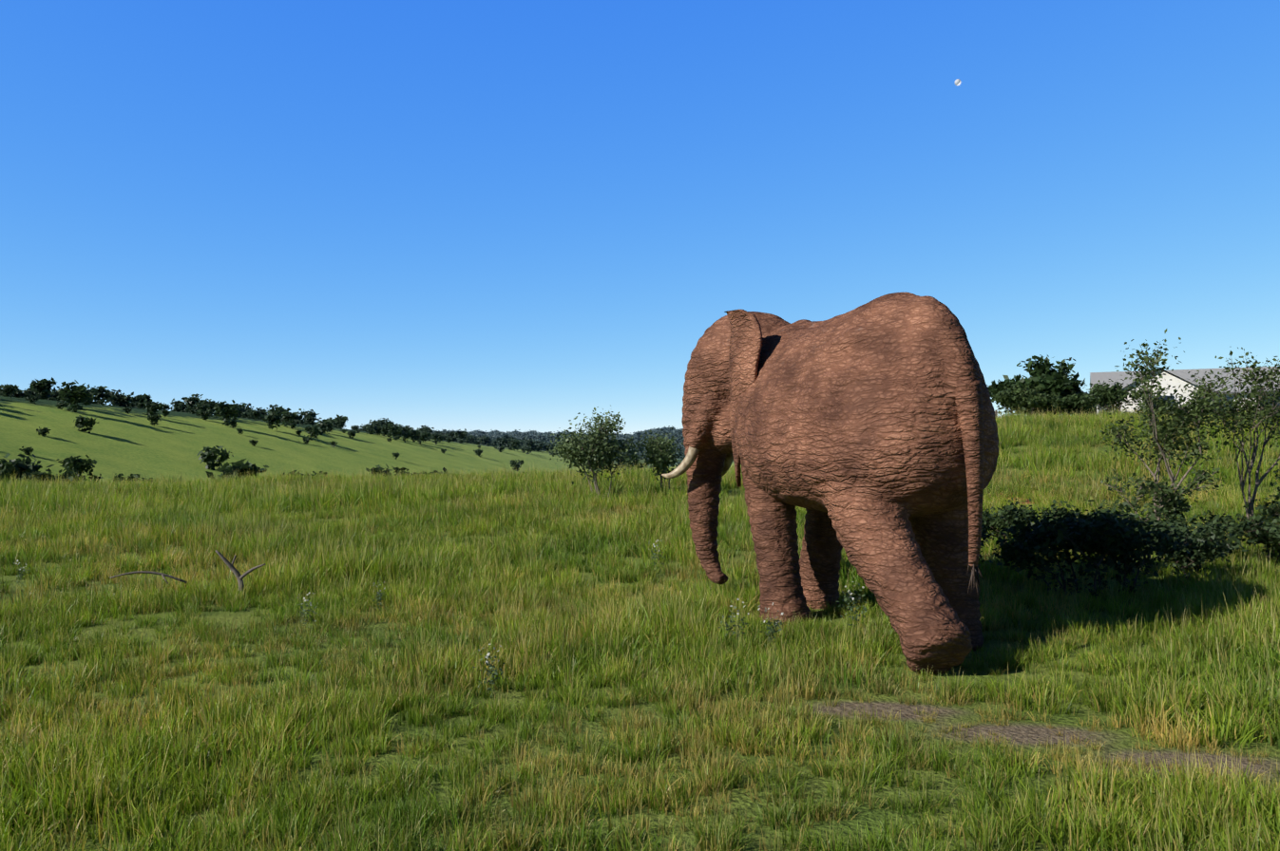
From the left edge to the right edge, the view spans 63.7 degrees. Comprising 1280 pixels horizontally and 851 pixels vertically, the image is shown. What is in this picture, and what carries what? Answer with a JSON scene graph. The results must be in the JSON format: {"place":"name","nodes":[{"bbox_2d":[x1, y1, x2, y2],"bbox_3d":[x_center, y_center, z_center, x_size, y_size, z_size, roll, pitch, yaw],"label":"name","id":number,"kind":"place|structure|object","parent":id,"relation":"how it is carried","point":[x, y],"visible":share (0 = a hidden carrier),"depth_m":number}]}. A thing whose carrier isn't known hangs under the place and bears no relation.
{"place":"outdoors","nodes":[
{"label":"outdoors","id":0,"kind":"place"},
{"bbox_2d":[0,396,1279,850],"bbox_3d":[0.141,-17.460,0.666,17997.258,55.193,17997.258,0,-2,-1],"label":"terrain","id":1,"kind":"structure","parent":0,"point":[118,440],"depth_m":7.12},
{"bbox_2d":[110,550,265,593],"bbox_3d":[-4.975,1.762,11.394,1.606,0.775,0.168,0,-2,-10],"label":"dead branch","id":2,"kind":"object","parent":1,"relation":"on","point":[235,571],"visible":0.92,"depth_m":11.43},
{"bbox_2d":[546,406,647,496],"bbox_3d":[-1.077,0.732,26.883,2.487,2.452,2.308,2,-3,-41],"label":"tree","id":3,"kind":"object","parent":1,"relation":"on","point":[575,451],"visible":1,"depth_m":26.61},
{"bbox_2d":[635,427,684,497],"bbox_3d":[0.603,1.020,27.495,1.403,1.881,1.995,-1,-2,14],"label":"tree","id":4,"kind":"object","parent":1,"relation":"on","point":[662,455],"visible":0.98,"depth_m":27.16},
{"bbox_2d":[661,292,998,674],"bbox_3d":[1.905,0.344,10.590,2.018,3.504,5.312,1,-2,-18],"label":"elephant","id":5,"kind":"object","parent":1,"relation":"on","point":[866,436],"visible":1,"depth_m":9.11},
{"bbox_2d":[978,524,993,566],"bbox_3d":[3.832,1.592,13.249,1.418,0.838,1.475,0,-2,-1],"label":"scrub","id":6,"kind":"object","parent":1,"relation":"on","point":[983,536],"visible":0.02,"depth_m":13.25},
{"bbox_2d":[990,382,1065,416],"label":"ridge bush","id":7,"kind":"object","parent":1,"relation":"on","point":[1015,397],"visible":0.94,"depth_m":60.08},
{"bbox_2d":[981,497,1083,545],"bbox_3d":[5.902,1.553,15.733,1.584,0.923,1.795,2,-3,-40],"label":"scrub","id":8,"kind":"object","parent":1,"relation":"on","point":[1008,513],"visible":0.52,"depth_m":15.49},
{"bbox_2d":[986,354,1089,416],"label":"ridge tree","id":9,"kind":"object","parent":1,"relation":"on","point":[1060,382],"visible":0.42,"depth_m":66.86},
{"bbox_2d":[1051,391,1104,417],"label":"bush","id":10,"kind":"object","parent":1,"relation":"on","point":[1079,402],"depth_m":60.48},
{"bbox_2d":[1077,390,1096,416],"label":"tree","id":11,"kind":"object","parent":1,"relation":"on","point":[1091,410],"visible":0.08,"depth_m":96.49},
{"bbox_2d":[991,499,1214,602],"bbox_3d":[5.197,1.416,11.811,2.511,1.116,1.712,0,-2,-1],"label":"bush","id":12,"kind":"object","parent":1,"relation":"on","point":[1103,535],"visible":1,"depth_m":11.47},
{"bbox_2d":[1082,379,1155,414],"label":"bush","id":13,"kind":"object","parent":1,"relation":"on","point":[1108,394],"depth_m":63.07},
{"bbox_2d":[1050,497,1205,574],"bbox_3d":[6.462,1.475,13.629,1.999,1.013,1.516,-2,-3,37],"label":"scrub","id":14,"kind":"object","parent":1,"relation":"on","point":[1154,518],"visible":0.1,"depth_m":13.49},
{"bbox_2d":[1134,397,1179,415],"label":"bush","id":15,"kind":"object","parent":1,"relation":"on","point":[1139,410],"depth_m":64.45},
{"bbox_2d":[1093,328,1230,520],"bbox_3d":[8.007,0.289,15.886,2.742,3.412,2.219,1,-2,-24],"label":"tree","id":16,"kind":"object","parent":1,"relation":"on","point":[1160,432],"visible":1,"depth_m":15.66},
{"bbox_2d":[1100,462,1226,568],"bbox_3d":[7.189,1.252,14.342,1.735,1.487,1.594,-2,-3,37],"label":"thorn shrub","id":17,"kind":"object","parent":1,"relation":"on","point":[1168,497],"visible":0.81,"depth_m":14.07},
{"bbox_2d":[1146,518,1256,582],"bbox_3d":[6.865,1.551,12.682,1.245,0.828,1.685,-1,-3,32],"label":"bush","id":18,"kind":"object","parent":1,"relation":"on","point":[1215,537],"visible":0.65,"depth_m":12.38},
{"bbox_2d":[1178,346,1279,521],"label":"tree","id":19,"kind":"object","parent":1,"relation":"on","point":[1250,415],"visible":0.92,"depth_m":16.43},
{"bbox_2d":[1192,505,1279,568],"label":"scrub","id":20,"kind":"object","parent":1,"relation":"on","point":[1268,535],"visible":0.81,"depth_m":13.79},
{"bbox_2d":[1242,481,1279,524],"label":"scrub","id":21,"kind":"object","parent":1,"relation":"on","point":[1273,511],"visible":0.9,"depth_m":15.80},
{"bbox_2d":[1269,462,1279,491],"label":"scrub","id":22,"kind":"object","parent":1,"relation":"on","point":[1275,471],"visible":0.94,"depth_m":18.01},
{"bbox_2d":[0,0,1279,435],"label":"sky","id":23,"kind":"structure","parent":0,"point":[504,216]},
{"bbox_2d":[955,78,960,85],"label":"moon","id":24,"kind":"object","parent":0,"point":[957,82],"visible":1,"depth_m":5455.15},
{"bbox_2d":[1089,366,1279,415],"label":"house","id":25,"kind":"structure","parent":0,"point":[1178,377],"depth_m":67.80}
]}

